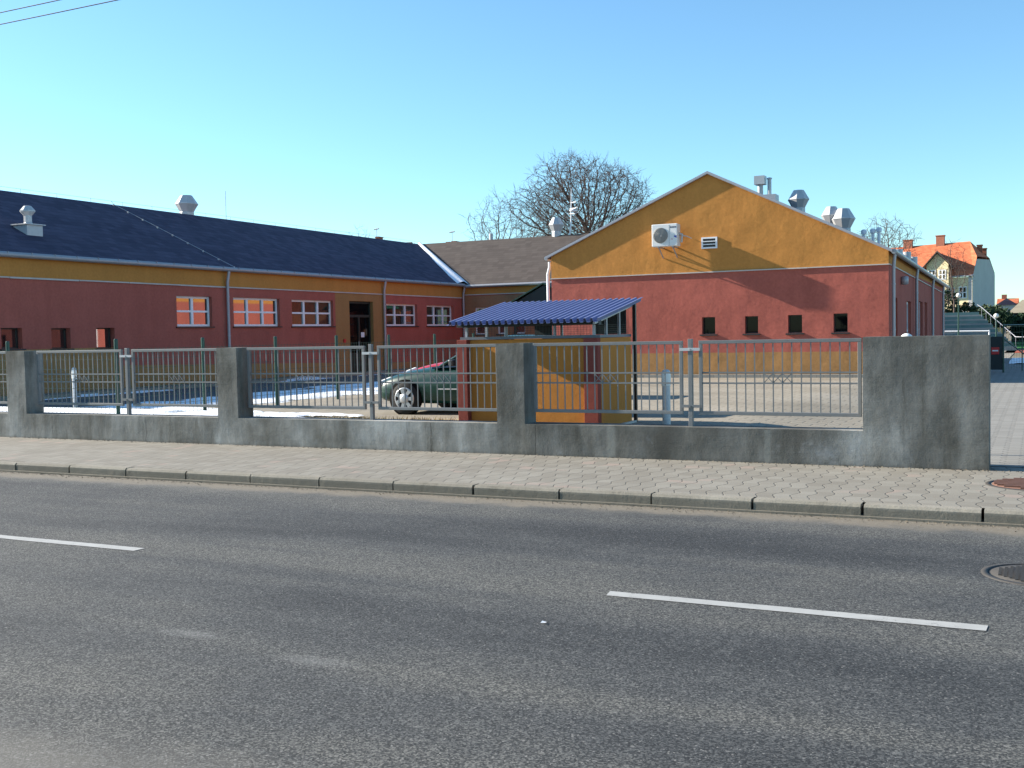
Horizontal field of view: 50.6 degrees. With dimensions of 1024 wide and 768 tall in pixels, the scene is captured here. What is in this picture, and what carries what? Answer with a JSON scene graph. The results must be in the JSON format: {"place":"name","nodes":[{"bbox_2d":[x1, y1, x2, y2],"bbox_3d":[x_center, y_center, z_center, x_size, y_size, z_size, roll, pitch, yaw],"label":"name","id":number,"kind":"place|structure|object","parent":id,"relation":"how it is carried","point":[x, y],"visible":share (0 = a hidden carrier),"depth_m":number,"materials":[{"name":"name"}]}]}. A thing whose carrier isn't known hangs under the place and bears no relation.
{"place":"outdoors","nodes":[
{"label":"outdoors","id":0,"kind":"place"},
{"bbox_2d":[0,0,58,12],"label":"overhead cable","id":1,"kind":"object","parent":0,"point":[29,6],"visible":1,"depth_m":16.68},
{"bbox_2d":[0,0,117,24],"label":"overhead cable","id":2,"kind":"object","parent":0,"point":[59,12],"visible":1,"depth_m":16.40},
{"bbox_2d":[0,367,419,401],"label":"wing path","id":3,"kind":"structure","parent":0,"point":[162,387],"depth_m":32.14,"materials":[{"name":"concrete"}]},
{"bbox_2d":[374,228,411,242],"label":"chimney house","id":4,"kind":"structure","parent":0,"point":[376,229],"depth_m":94.60,"materials":[{"name":"grey metal"}]},
{"bbox_2d":[0,350,1013,427],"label":"yard","id":5,"kind":"structure","parent":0,"point":[786,421],"depth_m":22.10,"materials":[{"name":"grey concrete"}]},
{"bbox_2d":[71,367,77,406],"bbox_3d":[-9.114,0.104,22.572,0.098,0.900,0.098,0,3,26],"label":"bollard light","id":6,"kind":"object","parent":5,"relation":"on","point":[73,384],"visible":0.6,"depth_m":22.54,"materials":[{"name":"silver metal"}]},
{"bbox_2d":[45,371,405,410],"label":"yard snow","id":7,"kind":"structure","parent":5,"relation":"on","point":[305,393],"depth_m":26.26,"materials":[{"name":"white snow"}]},
{"bbox_2d":[0,186,464,396],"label":"wing","id":8,"kind":"structure","parent":5,"relation":"on","point":[80,275],"depth_m":36.19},
{"bbox_2d":[0,328,25,350],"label":"window","id":9,"kind":"structure","parent":8,"relation":"in","point":[7,334],"depth_m":28.85,"materials":[{"name":"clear glass"}]},
{"bbox_2d":[51,328,73,350],"bbox_3d":[-12.616,-1.244,30.167,0.290,0.620,0.770,0,3,26],"label":"window","id":10,"kind":"structure","parent":8,"relation":"in","point":[58,334],"depth_m":30.29,"materials":[{"name":"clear glass"}]},
{"bbox_2d":[95,328,113,349],"bbox_3d":[-11.914,-1.315,31.603,0.290,0.645,0.810,0,3,26],"label":"window","id":11,"kind":"structure","parent":8,"relation":"in","point":[103,335],"depth_m":31.74,"materials":[{"name":"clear glass"}]},
{"bbox_2d":[176,296,214,327],"bbox_3d":[-10.269,-2.316,34.906,0.240,1.020,1.740,0,3,26],"label":"window","id":12,"kind":"structure","parent":8,"relation":"in","point":[191,310],"depth_m":34.96,"materials":[{"name":"white glass"}]},
{"bbox_2d":[233,297,282,327],"bbox_3d":[-8.907,-2.475,37.692,0.240,1.030,2.590,0,3,26],"label":"window","id":13,"kind":"structure","parent":8,"relation":"in","point":[248,312],"depth_m":37.75,"materials":[{"name":"glass"}]},
{"bbox_2d":[291,300,335,327],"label":"window","id":14,"kind":"structure","parent":8,"relation":"in","point":[305,313],"depth_m":40.65,"materials":[{"name":"white plastic"}]},
{"bbox_2d":[349,301,370,371],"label":"door","id":15,"kind":"structure","parent":8,"relation":"in","point":[360,322],"depth_m":43.52,"materials":[{"name":"paint"}]},
{"bbox_2d":[386,304,418,326],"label":"window","id":16,"kind":"structure","parent":8,"relation":"in","point":[397,315],"depth_m":46.36,"materials":[{"name":"glass"}]},
{"bbox_2d":[426,305,454,326],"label":"window","id":17,"kind":"structure","parent":8,"relation":"in","point":[437,316],"depth_m":49.28,"materials":[{"name":"glass"}]},
{"bbox_2d":[0,334,474,413],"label":"fence","id":18,"kind":"object","parent":5,"relation":"on","point":[336,343],"visible":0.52,"depth_m":21.14,"materials":[{"name":"metal"}]},
{"bbox_2d":[406,362,442,371],"bbox_3d":[-0.299,-0.381,24.532,4.217,1.354,1.970,0,3,26],"label":"parked car","id":19,"kind":"object","parent":5,"relation":"on","point":[427,366],"visible":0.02,"depth_m":24.61,"materials":[{"name":"red paint"}]},
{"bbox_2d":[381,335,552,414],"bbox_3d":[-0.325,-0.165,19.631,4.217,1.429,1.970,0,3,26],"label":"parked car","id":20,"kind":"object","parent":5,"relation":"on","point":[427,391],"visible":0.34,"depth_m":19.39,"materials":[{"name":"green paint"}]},
{"bbox_2d":[423,189,588,336],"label":"link building","id":21,"kind":"structure","parent":5,"relation":"on","point":[491,271],"depth_m":51.87,"materials":[{"name":"paint"}]},
{"bbox_2d":[418,242,467,283],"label":"valley snow","id":22,"kind":"structure","parent":21,"relation":"on","point":[455,277],"depth_m":52.88,"materials":[{"name":"white snow"}]},
{"bbox_2d":[476,307,488,334],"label":"window","id":23,"kind":"structure","parent":21,"relation":"in","point":[477,309],"depth_m":50.83,"materials":[{"name":"white plastic"}]},
{"bbox_2d":[496,327,502,334],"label":"window","id":24,"kind":"structure","parent":21,"relation":"in","point":[498,327],"depth_m":50.39,"materials":[{"name":"white plastic"}]},
{"bbox_2d":[446,297,642,423],"bbox_3d":[0.541,-0.292,16.687,2.476,2.047,1.890,0,3,26],"label":"bin shelter","id":25,"kind":"object","parent":5,"relation":"on","point":[606,318],"visible":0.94,"depth_m":16.20,"materials":[{"name":"paint"}]},
{"bbox_2d":[544,171,951,374],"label":"gabled hall","id":26,"kind":"structure","parent":5,"relation":"on","point":[748,264],"depth_m":32.80,"materials":[{"name":"paint"}]},
{"bbox_2d":[652,223,691,258],"bbox_3d":[4.893,-4.381,33.166,1.123,1.012,0.556,0,3,26],"label":"air conditioner","id":27,"kind":"object","parent":26,"relation":"attached to","point":[666,235],"visible":1,"depth_m":33.00,"materials":[{"name":"metal"}]},
{"bbox_2d":[700,317,716,335],"bbox_3d":[6.035,-1.760,33.140,0.530,0.570,0.260,0,3,26],"label":"window","id":28,"kind":"structure","parent":26,"relation":"in","point":[708,322],"depth_m":33.23,"materials":[{"name":"black glass"}]},
{"bbox_2d":[742,316,759,334],"bbox_3d":[7.216,-1.752,32.563,0.520,0.570,0.260,0,3,26],"label":"window","id":29,"kind":"structure","parent":26,"relation":"in","point":[751,321],"depth_m":32.65,"materials":[{"name":"black glass"}]},
{"bbox_2d":[786,315,803,334],"bbox_3d":[8.375,-1.749,31.996,0.530,0.580,0.260,0,3,26],"label":"window","id":30,"kind":"structure","parent":26,"relation":"in","point":[795,321],"depth_m":32.08,"materials":[{"name":"black glass"}]},
{"bbox_2d":[831,313,849,333],"bbox_3d":[9.544,-1.749,31.425,0.517,0.595,0.260,0,3,26],"label":"window","id":31,"kind":"structure","parent":26,"relation":"in","point":[840,320],"depth_m":31.51,"materials":[{"name":"black glass"}]},
{"bbox_2d":[907,302,907,332],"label":"window","id":32,"kind":"structure","parent":26,"relation":"in","point":[907,302],"depth_m":36.77,"materials":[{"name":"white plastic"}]},
{"bbox_2d":[919,302,919,335],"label":"window","id":33,"kind":"structure","parent":26,"relation":"in","point":[919,302],"depth_m":40.97,"materials":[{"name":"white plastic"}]},
{"bbox_2d":[0,472,1023,767],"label":"road","id":34,"kind":"structure","parent":0,"point":[164,624],"depth_m":6.23,"materials":[{"name":"grey asphalt"}]},
{"bbox_2d":[0,470,1023,526],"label":"kerb bed","id":35,"kind":"object","parent":34,"relation":"on","point":[982,522],"depth_m":11.03,"materials":[{"name":"concrete"}]},
{"bbox_2d":[0,461,1023,523],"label":"kerb","id":36,"kind":"structure","parent":35,"relation":"on","point":[991,515],"depth_m":11.10,"materials":[{"name":"concrete"}]},
{"bbox_2d":[1,437,1023,531],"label":"grit","id":37,"kind":"object","parent":34,"relation":"on","point":[538,501],"visible":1,"depth_m":12.43,"materials":[{"name":"grey gravel"}]},
{"bbox_2d":[981,563,1023,584],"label":"manhole cover","id":38,"kind":"object","parent":34,"relation":"on","point":[1012,573],"visible":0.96,"depth_m":7.50,"materials":[{"name":"metal"}]},
{"bbox_2d":[0,437,1023,508],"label":"pavement","id":39,"kind":"structure","parent":0,"point":[940,487],"depth_m":12.62,"materials":[{"name":"grey concrete"}]},
{"bbox_2d":[0,335,990,470],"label":"boundary wall","id":40,"kind":"structure","parent":39,"relation":"on","point":[926,402],"depth_m":13.83,"materials":[{"name":"concrete"}]},
{"bbox_2d":[0,351,6,403],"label":"steel fence","id":41,"kind":"object","parent":40,"relation":"attached to","point":[3,374],"visible":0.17,"depth_m":19.00,"materials":[{"name":"grey metal"}]},
{"bbox_2d":[119,348,132,414],"bbox_3d":[-6.286,-0.035,17.700,0.260,1.100,0.082,0,3,26],"label":"fence post","id":42,"kind":"object","parent":40,"relation":"on","point":[127,399],"visible":0.98,"depth_m":17.69,"materials":[{"name":"grey metal"}]},
{"bbox_2d":[36,350,124,405],"bbox_3d":[-7.265,-0.105,18.190,1.970,0.922,0.042,0,3,26],"label":"steel fence","id":43,"kind":"object","parent":42,"relation":"attached to","point":[84,381],"visible":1,"depth_m":18.16,"materials":[{"name":"grey metal"}]},
{"bbox_2d":[131,348,217,406],"bbox_3d":[-5.342,-0.100,17.251,1.870,0.922,0.042,0,3,26],"label":"steel fence","id":44,"kind":"object","parent":40,"relation":"attached to","point":[134,381],"visible":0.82,"depth_m":17.28,"materials":[{"name":"grey metal"}]},
{"bbox_2d":[362,344,378,419],"bbox_3d":[-2.032,-0.024,15.621,0.260,1.100,0.082,0,3,26],"label":"fence post","id":45,"kind":"object","parent":40,"relation":"on","point":[372,402],"visible":0.94,"depth_m":15.61,"materials":[{"name":"grey metal"}]},
{"bbox_2d":[247,346,366,409],"bbox_3d":[-3.083,-0.094,16.146,2.140,0.922,0.042,0,3,26],"label":"steel fence","id":46,"kind":"object","parent":45,"relation":"attached to","point":[363,407],"visible":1,"depth_m":16.12,"materials":[{"name":"grey metal"}]},
{"bbox_2d":[377,344,496,411],"bbox_3d":[-1.048,-0.088,15.152,1.950,0.922,0.042,0,3,26],"label":"steel fence","id":47,"kind":"object","parent":40,"relation":"attached to","point":[431,408],"visible":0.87,"depth_m":15.16,"materials":[{"name":"grey metal"}]},
{"bbox_2d":[679,339,700,425],"bbox_3d":[2.231,-0.013,13.537,0.260,1.100,0.082,0,3,26],"label":"fence post","id":48,"kind":"object","parent":40,"relation":"on","point":[690,349],"visible":1,"depth_m":13.52,"materials":[{"name":"grey metal"}]},
{"bbox_2d":[533,341,683,413],"bbox_3d":[1.221,-0.083,14.043,2.060,0.922,0.042,0,3,26],"label":"steel fence","id":49,"kind":"object","parent":48,"relation":"attached to","point":[609,382],"visible":1,"depth_m":14.02,"materials":[{"name":"grey metal"}]},
{"bbox_2d":[699,338,861,416],"bbox_3d":[3.209,-0.077,13.071,1.945,0.922,0.042,0,3,26],"label":"steel fence","id":50,"kind":"object","parent":40,"relation":"attached to","point":[782,382],"visible":1,"depth_m":13.04,"materials":[{"name":"grey metal"}]},
{"bbox_2d":[985,478,1023,490],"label":"manhole cover","id":51,"kind":"object","parent":39,"relation":"on","point":[1012,484],"visible":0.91,"depth_m":10.81,"materials":[{"name":"metal"}]},
{"bbox_2d":[0,0,1023,305],"label":"sky","id":52,"kind":"structure","parent":0,"point":[398,118],"materials":[{"name":"blue"}]},
{"bbox_2d":[17,330,1023,518],"bbox_3d":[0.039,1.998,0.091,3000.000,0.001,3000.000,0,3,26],"label":"ground","id":53,"kind":"structure","parent":0,"point":[1008,335],"depth_m":15.36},
{"bbox_2d":[514,210,551,237],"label":"bare tree","id":54,"kind":"object","parent":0,"point":[534,231],"visible":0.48,"depth_m":77.49,"materials":[{"name":"brown plant"}]},
{"bbox_2d":[631,374,862,377],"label":"apron path","id":55,"kind":"structure","parent":0,"point":[761,376],"depth_m":31.88,"materials":[{"name":"grey concrete"}]},
{"bbox_2d":[991,358,1023,466],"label":"driveway","id":56,"kind":"structure","parent":0,"point":[1007,417],"depth_m":18.95,"materials":[{"name":"grey concrete"}]},
{"bbox_2d":[991,324,1023,372],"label":"yard gate","id":57,"kind":"structure","parent":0,"point":[997,353],"depth_m":36.54,"materials":[{"name":"metal"}]},
{"bbox_2d":[993,317,1023,341],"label":"hillside","id":58,"kind":"structure","parent":0,"point":[1013,337],"depth_m":82.63,"materials":[{"name":"green plant"}]},
{"bbox_2d":[891,235,994,311],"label":"orange roofed house","id":59,"kind":"structure","parent":58,"relation":"on","point":[980,290],"depth_m":95.18,"materials":[{"name":"tile"}]},
{"bbox_2d":[939,270,945,279],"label":"window","id":60,"kind":"structure","parent":59,"relation":"in","point":[942,274],"depth_m":92.78,"materials":[{"name":"white plastic"}]},
{"bbox_2d":[959,286,966,297],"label":"window","id":61,"kind":"structure","parent":59,"relation":"in","point":[963,295],"depth_m":92.36,"materials":[{"name":"white plastic"}]},
{"bbox_2d":[945,288,960,312],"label":"evergreen bush","id":62,"kind":"object","parent":58,"relation":"on","point":[949,309],"visible":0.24,"depth_m":79.25,"materials":[{"name":"green plant"}]},
{"bbox_2d":[955,302,976,311],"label":"evergreen bush","id":63,"kind":"object","parent":58,"relation":"on","point":[965,307],"visible":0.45,"depth_m":79.32,"materials":[{"name":"green plant"}]},
{"bbox_2d":[976,304,1003,319],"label":"clipped hedge","id":64,"kind":"object","parent":58,"relation":"on","point":[984,306],"visible":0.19,"depth_m":83.81,"materials":[{"name":"green plant"}]},
{"bbox_2d":[979,307,1019,326],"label":"clipped hedge","id":65,"kind":"object","parent":58,"relation":"on","point":[1007,317],"visible":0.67,"depth_m":81.55,"materials":[{"name":"green plant"}]},
{"bbox_2d":[996,298,1016,311],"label":"cottage","id":66,"kind":"structure","parent":58,"relation":"on","point":[1007,303],"depth_m":126.98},
{"bbox_2d":[997,295,1018,303],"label":"cottage","id":67,"kind":"structure","parent":58,"relation":"on","point":[1014,300],"depth_m":138.11,"materials":[{"name":"brick"}]},
{"bbox_2d":[1010,300,1023,325],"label":"barn","id":68,"kind":"structure","parent":58,"relation":"on","point":[1017,308],"depth_m":107.38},
{"bbox_2d":[1004,349,1023,352],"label":"running track","id":69,"kind":"structure","parent":0,"point":[1013,351],"depth_m":65.11,"materials":[{"name":"rubber"}]},
{"bbox_2d":[1009,358,1023,363],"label":"snow","id":70,"kind":"structure","parent":0,"point":[1018,360],"depth_m":45.96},
{"bbox_2d":[1010,353,1023,357],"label":"sports ground","id":71,"kind":"structure","parent":0,"point":[1015,356],"depth_m":57.15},
{"bbox_2d":[459,187,531,240],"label":"bare tree","id":72,"kind":"object","parent":71,"relation":"on","point":[498,223],"visible":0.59,"depth_m":77.73,"materials":[{"name":"brown plant"}]},
{"bbox_2d":[498,148,658,236],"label":"bare tree","id":73,"kind":"object","parent":71,"relation":"on","point":[565,197],"visible":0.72,"depth_m":79.08,"materials":[{"name":"brown plant"}]},
{"bbox_2d":[857,212,921,256],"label":"bare tree","id":74,"kind":"object","parent":71,"relation":"on","point":[892,238],"visible":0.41,"depth_m":71.51,"materials":[{"name":"brown plant"}]},
{"bbox_2d":[930,237,974,312],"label":"bare tree","id":75,"kind":"object","parent":71,"relation":"on","point":[951,283],"visible":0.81,"depth_m":76.75,"materials":[{"name":"brown plant"}]},
{"bbox_2d":[956,293,960,334],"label":"lamp post","id":76,"kind":"object","parent":71,"relation":"on","point":[958,295],"visible":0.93,"depth_m":60.06,"materials":[{"name":"metal"}]},
{"bbox_2d":[945,330,989,334],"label":"goal frame","id":77,"kind":"object","parent":71,"relation":"on","point":[988,331],"visible":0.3,"depth_m":60.70,"materials":[{"name":"white paint"}]},
{"bbox_2d":[945,312,1016,349],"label":"spectator stand","id":78,"kind":"object","parent":71,"relation":"on","point":[972,321],"visible":0.23,"depth_m":73.28,"materials":[{"name":"concrete"}]},
{"bbox_2d":[977,304,1016,345],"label":"stair railing","id":79,"kind":"object","parent":78,"relation":"on","point":[1000,325],"visible":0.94,"depth_m":70.60,"materials":[{"name":"grey metal"}]},
{"bbox_2d":[994,313,998,336],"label":"lamp post","id":80,"kind":"object","parent":71,"relation":"on","point":[996,315],"visible":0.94,"depth_m":59.27,"materials":[{"name":"metal"}]},
{"bbox_2d":[1012,342,1023,348],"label":"football pitch","id":81,"kind":"object","parent":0,"point":[1019,345],"visible":0.5,"depth_m":87.27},
{"bbox_2d":[1002,313,1023,340],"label":"clipped hedge","id":82,"kind":"object","parent":81,"relation":"on","point":[1020,320],"visible":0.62,"depth_m":90.15,"materials":[{"name":"green plant"}]},
{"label":"verge","id":83,"kind":"structure","parent":0,"visible":0},
{"bbox_2d":[0,407,363,416],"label":"verge snow","id":84,"kind":"structure","parent":83,"relation":"on","point":[148,411],"depth_m":20.45,"materials":[{"name":"white snow"}]},
{"bbox_2d":[256,413,457,419],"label":"grass","id":85,"kind":"structure","parent":83,"relation":"on","point":[375,417],"depth_m":18.14,"materials":[{"name":"green plant"}]},
{"bbox_2d":[661,369,670,423],"bbox_3d":[2.258,0.211,15.848,0.136,0.850,0.136,0,3,26],"label":"bollard light","id":86,"kind":"object","parent":83,"relation":"on","point":[666,418],"visible":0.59,"depth_m":15.80,"materials":[{"name":"silver metal"}]}
]}

